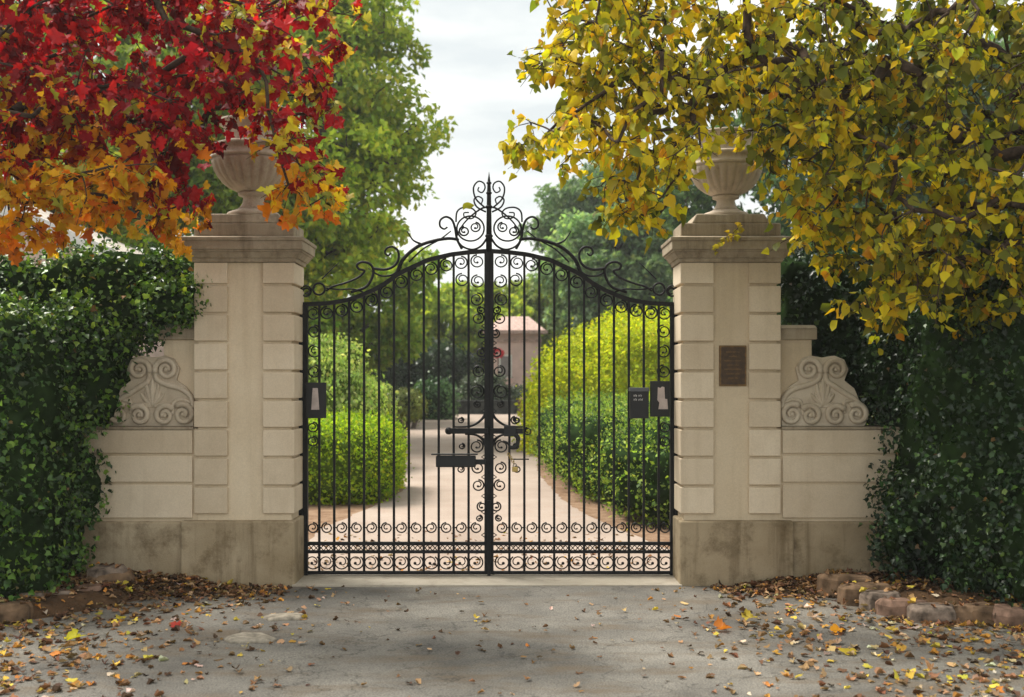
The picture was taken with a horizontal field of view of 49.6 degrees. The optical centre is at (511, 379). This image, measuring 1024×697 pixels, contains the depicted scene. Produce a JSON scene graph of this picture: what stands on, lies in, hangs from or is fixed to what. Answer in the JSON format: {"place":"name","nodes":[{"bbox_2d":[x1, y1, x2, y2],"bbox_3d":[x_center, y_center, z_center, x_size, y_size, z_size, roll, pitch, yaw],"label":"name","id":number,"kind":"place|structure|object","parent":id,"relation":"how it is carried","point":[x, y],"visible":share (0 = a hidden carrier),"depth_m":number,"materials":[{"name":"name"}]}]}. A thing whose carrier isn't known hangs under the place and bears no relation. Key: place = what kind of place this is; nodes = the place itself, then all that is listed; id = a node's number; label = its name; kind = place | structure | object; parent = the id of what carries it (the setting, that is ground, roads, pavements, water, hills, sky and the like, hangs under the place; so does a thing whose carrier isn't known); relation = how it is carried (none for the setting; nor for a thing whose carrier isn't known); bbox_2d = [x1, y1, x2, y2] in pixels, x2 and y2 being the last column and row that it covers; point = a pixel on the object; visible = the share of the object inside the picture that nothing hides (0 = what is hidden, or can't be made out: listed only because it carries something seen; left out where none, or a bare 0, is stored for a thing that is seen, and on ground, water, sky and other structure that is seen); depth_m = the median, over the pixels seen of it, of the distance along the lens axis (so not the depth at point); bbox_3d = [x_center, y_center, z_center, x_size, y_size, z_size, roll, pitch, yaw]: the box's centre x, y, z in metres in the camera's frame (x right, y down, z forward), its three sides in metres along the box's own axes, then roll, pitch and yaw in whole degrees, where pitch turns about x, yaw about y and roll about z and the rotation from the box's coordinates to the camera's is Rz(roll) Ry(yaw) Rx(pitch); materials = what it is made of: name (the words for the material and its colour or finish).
{"place":"outdoors","nodes":[
{"label":"outdoors","id":0,"kind":"place"},
{"bbox_2d":[309,413,669,570],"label":"driveway","id":1,"kind":"structure","parent":0,"point":[416,492],"depth_m":13.87,"materials":[{"name":"beige gravel"}]},
{"bbox_2d":[309,517,651,570],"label":"fallen leaves","id":2,"kind":"object","parent":1,"relation":"on","point":[371,540],"visible":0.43,"depth_m":11.06,"materials":[{"name":"brown plant"}]},
{"bbox_2d":[309,420,669,548],"bbox_3d":[-0.852,1.509,22.976,6.901,0.480,26.242,0,0,-2],"label":"soil border","id":3,"kind":"object","parent":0,"point":[591,509],"visible":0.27,"depth_m":14.45,"materials":[{"name":"brown soil"}]},
{"bbox_2d":[309,405,414,504],"bbox_3d":[-2.992,1.060,16.101,3.250,1.469,3.050,0,0,0],"label":"clipped hedge","id":4,"kind":"object","parent":3,"relation":"on","point":[371,456],"visible":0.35,"depth_m":15.04,"materials":[{"name":"green plant"}]},
{"bbox_2d":[387,386,436,428],"bbox_3d":[-3.032,0.759,31.162,1.430,1.436,1.498,0,0,22],"label":"round topiary","id":5,"kind":"object","parent":3,"relation":"on","point":[416,407],"visible":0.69,"depth_m":30.90,"materials":[{"name":"green plant"}]},
{"bbox_2d":[494,348,504,370],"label":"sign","id":6,"kind":"object","parent":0,"point":[502,353],"visible":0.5,"depth_m":41.35,"materials":[{"name":"red metal"}]},
{"bbox_2d":[0,571,1017,619],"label":"soil bank","id":7,"kind":"structure","parent":0,"point":[53,604],"depth_m":8.52,"materials":[{"name":"brown soil"}]},
{"bbox_2d":[0,230,211,602],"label":"ivy hedge","id":8,"kind":"object","parent":7,"relation":"on","point":[71,326],"visible":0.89,"depth_m":9.07,"materials":[{"name":"green plant"}]},
{"bbox_2d":[57,567,953,610],"bbox_3d":[-0.108,1.672,8.884,8.926,0.234,1.116,0,0,0],"label":"leaf drift","id":9,"kind":"object","parent":7,"relation":"on","point":[773,584],"visible":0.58,"depth_m":9.08,"materials":[{"name":"brown plant"}]},
{"bbox_2d":[0,562,1023,632],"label":"edging stones","id":10,"kind":"object","parent":7,"relation":"on","point":[889,618],"visible":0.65,"depth_m":8.09,"materials":[{"name":"brown stone"}]},
{"bbox_2d":[498,0,1023,354],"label":"yellow tree","id":11,"kind":"object","parent":7,"relation":"on","point":[938,39],"visible":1,"depth_m":7.82,"materials":[{"name":"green plant"}]},
{"bbox_2d":[712,222,744,254],"bbox_3d":[1.792,-1.172,9.207,0.279,0.283,0.120,0,0,0],"label":"leafy twig","id":12,"kind":"object","parent":11,"relation":"attached to","point":[730,235],"visible":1,"depth_m":9.20,"materials":[{"name":"yellow plant"}]},
{"bbox_2d":[777,200,1023,616],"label":"ivy hedge","id":13,"kind":"object","parent":7,"relation":"on","point":[952,409],"visible":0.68,"depth_m":8.61,"materials":[{"name":"green plant"}]},
{"bbox_2d":[0,586,1023,696],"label":"asphalt forecourt","id":14,"kind":"structure","parent":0,"point":[374,659],"depth_m":7.19,"materials":[{"name":"grey asphalt"}]},
{"bbox_2d":[0,600,33,623],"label":"edging stone","id":15,"kind":"object","parent":14,"relation":"on","point":[16,611],"visible":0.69,"depth_m":7.98,"materials":[{"name":"brown stone"}]},
{"bbox_2d":[19,588,70,598],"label":"edging stone","id":16,"kind":"object","parent":14,"relation":"on","point":[61,591],"visible":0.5,"depth_m":8.45,"materials":[{"name":"grey stone"}]},
{"bbox_2d":[74,583,102,590],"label":"edging stone","id":17,"kind":"object","parent":14,"relation":"on","point":[96,587],"visible":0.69,"depth_m":8.70,"materials":[{"name":"brown stone"}]},
{"bbox_2d":[87,564,126,577],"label":"edging stone","id":18,"kind":"object","parent":14,"relation":"on","point":[97,571],"visible":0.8,"depth_m":8.94,"materials":[{"name":"grey stone"}]},
{"bbox_2d":[86,569,134,584],"bbox_3d":[-3.270,1.703,9.022,0.389,0.314,0.277,0,0,-14],"label":"edging stone","id":19,"kind":"object","parent":14,"relation":"on","point":[128,575],"visible":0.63,"depth_m":8.93,"materials":[{"name":"brown stone"}]},
{"bbox_2d":[0,585,307,696],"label":"leaf drift","id":20,"kind":"object","parent":14,"relation":"on","point":[7,685],"visible":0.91,"depth_m":7.33,"materials":[{"name":"brown plant"}]},
{"bbox_2d":[169,620,181,626],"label":"fallen leaf","id":21,"kind":"object","parent":14,"relation":"on","point":[174,623],"visible":0.84,"depth_m":7.83,"materials":[{"name":"red plant"}]},
{"bbox_2d":[224,632,276,643],"bbox_3d":[-1.748,1.830,7.444,0.372,0.240,0.264,0,0,6],"label":"flat stone","id":22,"kind":"object","parent":14,"relation":"on","point":[251,637],"visible":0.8,"depth_m":7.38,"materials":[{"name":"beige stone"}]},
{"bbox_2d":[263,613,303,620],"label":"flat stone","id":23,"kind":"object","parent":14,"relation":"on","point":[283,616],"visible":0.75,"depth_m":8.05,"materials":[{"name":"grey stone"}]},
{"bbox_2d":[0,571,1023,696],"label":"fallen leaves","id":24,"kind":"object","parent":14,"relation":"on","point":[88,655],"depth_m":7.37,"materials":[{"name":"plant"}]},
{"bbox_2d":[249,588,778,696],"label":"fallen leaves","id":25,"kind":"object","parent":14,"relation":"on","point":[418,680],"visible":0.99,"depth_m":7.24,"materials":[{"name":"brown plant"}]},
{"bbox_2d":[713,616,731,629],"bbox_3d":[1.462,1.695,7.735,0.132,0.091,0.105,0,0,-45],"label":"fallen leaf","id":26,"kind":"object","parent":14,"relation":"on","point":[719,624],"visible":1,"depth_m":7.75,"materials":[{"name":"orange plant"}]},
{"bbox_2d":[741,609,757,619],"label":"fallen leaf","id":27,"kind":"object","parent":14,"relation":"on","point":[746,614],"visible":0.98,"depth_m":8.05,"materials":[{"name":"yellow plant"}]},
{"bbox_2d":[807,608,821,617],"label":"fallen leaf","id":28,"kind":"object","parent":14,"relation":"on","point":[809,613],"visible":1,"depth_m":8.11,"materials":[{"name":"beige plant"}]},
{"bbox_2d":[830,624,844,632],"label":"fallen leaf","id":29,"kind":"object","parent":14,"relation":"on","point":[835,628],"visible":1,"depth_m":7.66,"materials":[{"name":"orange plant"}]},
{"bbox_2d":[816,574,872,597],"bbox_3d":[2.692,1.700,8.952,0.450,0.280,0.236,0,0,6],"label":"edging stone","id":30,"kind":"object","parent":14,"relation":"on","point":[826,583],"visible":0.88,"depth_m":8.88,"materials":[{"name":"beige stone"}]},
{"bbox_2d":[838,648,855,654],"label":"fallen leaf","id":31,"kind":"object","parent":14,"relation":"on","point":[845,650],"visible":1,"depth_m":7.08,"materials":[{"name":"yellow plant"}]},
{"bbox_2d":[674,595,1023,696],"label":"leaf drift","id":32,"kind":"object","parent":14,"relation":"on","point":[877,670],"visible":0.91,"depth_m":7.15,"materials":[{"name":"plant"}]},
{"bbox_2d":[837,582,891,605],"bbox_3d":[2.752,1.718,8.646,0.428,0.283,0.228,0,0,9],"label":"edging stone","id":33,"kind":"object","parent":14,"relation":"on","point":[849,593],"visible":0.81,"depth_m":8.57,"materials":[{"name":"beige stone"}]},
{"bbox_2d":[859,590,900,611],"bbox_3d":[2.806,1.751,8.454,0.321,0.298,0.240,0,0,11],"label":"edging stone","id":34,"kind":"object","parent":14,"relation":"on","point":[869,598],"visible":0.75,"depth_m":8.38,"materials":[{"name":"grey stone"}]},
{"bbox_2d":[885,625,897,630],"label":"fallen leaf","id":35,"kind":"object","parent":14,"relation":"on","point":[892,628],"visible":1,"depth_m":7.68,"materials":[{"name":"yellow plant"}]},
{"bbox_2d":[875,597,928,617],"bbox_3d":[2.912,1.771,8.259,0.407,0.297,0.233,0,0,14],"label":"edging stone","id":36,"kind":"object","parent":14,"relation":"on","point":[890,607],"visible":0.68,"depth_m":8.18,"materials":[{"name":"brown stone"}]},
{"bbox_2d":[907,602,955,624],"bbox_3d":[3.052,1.771,8.045,0.349,0.297,0.255,0,0,6],"label":"edging stone","id":37,"kind":"object","parent":14,"relation":"on","point":[919,612],"visible":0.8,"depth_m":7.95,"materials":[{"name":"grey stone"}]},
{"bbox_2d":[953,602,993,625],"bbox_3d":[3.332,1.766,8.017,0.341,0.309,0.259,0,0,-3],"label":"edging stone","id":38,"kind":"object","parent":14,"relation":"on","point":[981,612],"visible":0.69,"depth_m":7.91,"materials":[{"name":"brown stone"}]},
{"bbox_2d":[992,603,1023,628],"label":"edging stone","id":39,"kind":"object","parent":14,"relation":"on","point":[1008,615],"visible":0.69,"depth_m":7.82,"materials":[{"name":"brown stone"}]},
{"bbox_2d":[2,0,1023,322],"label":"sky","id":40,"kind":"structure","parent":0,"point":[471,75],"materials":[{"name":"white"}]},
{"bbox_3d":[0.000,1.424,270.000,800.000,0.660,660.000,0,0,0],"label":"ground","id":41,"kind":"structure","parent":0,"visible":0},
{"bbox_2d":[0,0,149,239],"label":"broadleaf tree","id":42,"kind":"object","parent":41,"relation":"on","point":[74,82],"depth_m":31.43,"materials":[{"name":"green plant"}]},
{"bbox_2d":[0,205,163,357],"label":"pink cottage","id":43,"kind":"structure","parent":41,"relation":"on","point":[71,235],"depth_m":17.00,"materials":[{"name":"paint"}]},
{"bbox_2d":[0,0,242,322],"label":"broadleaf tree","id":44,"kind":"object","parent":41,"relation":"on","point":[218,188],"visible":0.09,"depth_m":23.86,"materials":[{"name":"green plant"}]},
{"bbox_2d":[81,325,197,575],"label":"wing wall","id":45,"kind":"structure","parent":41,"relation":"on","point":[148,449],"depth_m":9.44,"materials":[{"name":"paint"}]},
{"bbox_2d":[0,0,372,266],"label":"maple tree","id":46,"kind":"object","parent":41,"relation":"on","point":[36,171],"visible":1,"depth_m":7.91,"materials":[{"name":"red plant"}]},
{"bbox_2d":[179,214,316,585],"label":"gate pier","id":47,"kind":"structure","parent":41,"relation":"on","point":[246,527],"depth_m":9.43,"materials":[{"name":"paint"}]},
{"bbox_2d":[210,114,294,213],"bbox_3d":[-2.248,-1.830,9.650,0.746,0.834,0.746,0,0,0],"label":"stone urn","id":48,"kind":"object","parent":47,"relation":"on","point":[235,169],"visible":0.56,"depth_m":9.40,"materials":[{"name":"stone"}]},
{"bbox_2d":[299,174,492,575],"bbox_3d":[-1.032,-0.022,9.798,1.729,3.643,0.136,0,0,0],"label":"gate leaf","id":49,"kind":"object","parent":47,"relation":"attached to","point":[453,459],"visible":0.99,"depth_m":9.82,"materials":[{"name":"metal"}]},
{"bbox_2d":[306,383,325,417],"bbox_3d":[-1.728,0.179,9.786,0.177,0.315,0.036,0,0,0],"label":"notice plate","id":50,"kind":"object","parent":49,"relation":"attached to","point":[315,400],"visible":1,"depth_m":9.77,"materials":[{"name":"black paint"}]},
{"bbox_2d":[462,202,473,209],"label":"caught leaf","id":51,"kind":"object","parent":49,"relation":"attached to","point":[467,205],"visible":1,"depth_m":9.78,"materials":[{"name":"yellow plant"}]},
{"bbox_2d":[142,0,458,317],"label":"broadleaf tree","id":52,"kind":"object","parent":41,"relation":"on","point":[387,148],"visible":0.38,"depth_m":25.69,"materials":[{"name":"green plant"}]},
{"bbox_2d":[309,326,405,445],"bbox_3d":[-4.002,0.357,20.227,4.271,3.013,3.360,0,0,0],"label":"weeping shrub","id":53,"kind":"object","parent":41,"relation":"on","point":[356,386],"visible":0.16,"depth_m":19.45,"materials":[{"name":"green plant"}]},
{"bbox_2d":[304,215,451,374],"bbox_3d":[-4.761,-1.913,34.011,5.935,6.700,4.879,0,0,0],"label":"broadleaf tree","id":54,"kind":"object","parent":41,"relation":"on","point":[386,328],"visible":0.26,"depth_m":33.24,"materials":[{"name":"green plant"}]},
{"bbox_2d":[369,330,481,399],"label":"dark yew","id":55,"kind":"object","parent":41,"relation":"on","point":[401,372],"visible":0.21,"depth_m":42.39,"materials":[{"name":"green plant"}]},
{"bbox_2d":[410,371,464,419],"bbox_3d":[-2.583,0.727,36.096,2.137,2.061,1.926,0,0,0],"label":"shrub","id":56,"kind":"object","parent":41,"relation":"on","point":[445,399],"visible":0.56,"depth_m":35.61,"materials":[{"name":"green plant"}]},
{"bbox_2d":[441,326,455,342],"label":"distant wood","id":57,"kind":"object","parent":41,"relation":"on","point":[450,334],"depth_m":62.36,"materials":[{"name":"green plant"}]},
{"bbox_2d":[404,279,542,371],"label":"broadleaf tree","id":58,"kind":"object","parent":41,"relation":"on","point":[476,341],"visible":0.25,"depth_m":44.53,"materials":[{"name":"green plant"}]},
{"bbox_2d":[455,400,517,413],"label":"stone wall","id":59,"kind":"structure","parent":41,"relation":"on","point":[462,409],"depth_m":39.05,"materials":[{"name":"grey stone"}]},
{"bbox_2d":[292,574,681,586],"bbox_3d":[-0.210,1.764,9.680,3.300,0.072,0.640,0,0,0],"label":"stone threshold","id":60,"kind":"object","parent":41,"relation":"on","point":[411,580],"visible":0.54,"depth_m":9.56,"materials":[{"name":"stone"}]},
{"bbox_2d":[456,367,529,412],"bbox_3d":[-0.538,0.654,40.268,3.294,2.299,1.776,0,0,0],"label":"grey shrub","id":61,"kind":"object","parent":41,"relation":"on","point":[515,390],"visible":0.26,"depth_m":39.87,"materials":[{"name":"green plant"}]},
{"bbox_2d":[483,316,547,387],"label":"garden house","id":62,"kind":"structure","parent":41,"relation":"on","point":[501,340],"depth_m":42.50,"materials":[{"name":"pink paint"}]},
{"bbox_2d":[499,355,511,377],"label":"window","id":63,"kind":"structure","parent":62,"relation":"in","point":[503,361],"depth_m":42.46,"materials":[{"name":"grey glass"}]},
{"bbox_2d":[517,397,522,412],"bbox_3d":[0.350,0.925,39.000,0.340,0.670,0.300,0,0,0],"label":"wooden post","id":64,"kind":"object","parent":41,"relation":"on","point":[519,402],"visible":0.12,"depth_m":38.88,"materials":[{"name":"brown"}]},
{"bbox_2d":[504,278,572,356],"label":"broadleaf tree","id":65,"kind":"object","parent":41,"relation":"on","point":[532,298],"visible":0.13,"depth_m":48.28,"materials":[{"name":"green plant"}]},
{"bbox_2d":[511,296,669,456],"bbox_3d":[3.787,0.710,23.497,7.778,4.933,5.345,0,0,0],"label":"golden shrub","id":66,"kind":"object","parent":41,"relation":"on","point":[591,360],"visible":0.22,"depth_m":22.12,"materials":[{"name":"yellow plant"}]},
{"bbox_2d":[526,200,677,334],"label":"broadleaf tree","id":67,"kind":"object","parent":41,"relation":"on","point":[628,254],"visible":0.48,"depth_m":40.38,"materials":[{"name":"green plant"}]},
{"bbox_2d":[515,160,705,270],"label":"broadleaf tree","id":68,"kind":"object","parent":41,"relation":"on","point":[557,204],"visible":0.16,"depth_m":50.68,"materials":[{"name":"green plant"}]},
{"bbox_2d":[661,214,793,585],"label":"gate pier","id":69,"kind":"structure","parent":41,"relation":"on","point":[729,528],"depth_m":9.43,"materials":[{"name":"stone"}]},
{"bbox_2d":[489,180,677,574],"bbox_3d":[0.643,0.015,9.804,1.691,3.568,0.108,0,0,0],"label":"gate leaf","id":70,"kind":"object","parent":69,"relation":"attached to","point":[509,430],"visible":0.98,"depth_m":9.82,"materials":[{"name":"metal"}]},
{"bbox_2d":[507,453,517,471],"bbox_3d":[0.005,0.725,9.780,0.096,0.171,0.024,0,0,0],"label":"padlock","id":71,"kind":"object","parent":70,"relation":"hanging from","point":[514,469],"visible":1,"depth_m":9.77,"materials":[{"name":"gold metal"}]},
{"bbox_2d":[628,388,649,417],"bbox_3d":[1.119,0.202,9.774,0.176,0.270,0.104,0,0,0],"label":"letter box","id":72,"kind":"object","parent":70,"relation":"attached to","point":[638,402],"visible":1,"depth_m":9.73,"materials":[{"name":"black paint"}]},
{"bbox_2d":[650,381,669,416],"bbox_3d":[1.305,0.166,9.786,0.173,0.315,0.036,0,0,0],"label":"notice plate","id":73,"kind":"object","parent":70,"relation":"attached to","point":[659,398],"visible":1,"depth_m":9.77,"materials":[{"name":"black paint"}]},
{"bbox_2d":[691,127,762,213],"bbox_3d":[1.860,-1.780,9.650,0.656,0.733,0.656,0,0,0],"label":"stone urn","id":74,"kind":"object","parent":69,"relation":"on","point":[729,181],"visible":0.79,"depth_m":9.45,"materials":[{"name":"stone"}]},
{"bbox_2d":[656,37,926,313],"bbox_3d":[8.015,-4.199,31.892,7.035,11.350,6.609,0,0,-39],"label":"broadleaf tree","id":75,"kind":"object","parent":41,"relation":"on","point":[697,198],"visible":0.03,"depth_m":30.83,"materials":[{"name":"green plant"}]},
{"bbox_2d":[777,325,902,576],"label":"wing wall","id":76,"kind":"structure","parent":41,"relation":"on","point":[830,446],"depth_m":9.44,"materials":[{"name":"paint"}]},
{"bbox_2d":[822,31,1023,244],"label":"broadleaf tree","id":77,"kind":"object","parent":41,"relation":"on","point":[920,195],"visible":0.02,"depth_m":32.05,"materials":[{"name":"green plant"}]}
]}

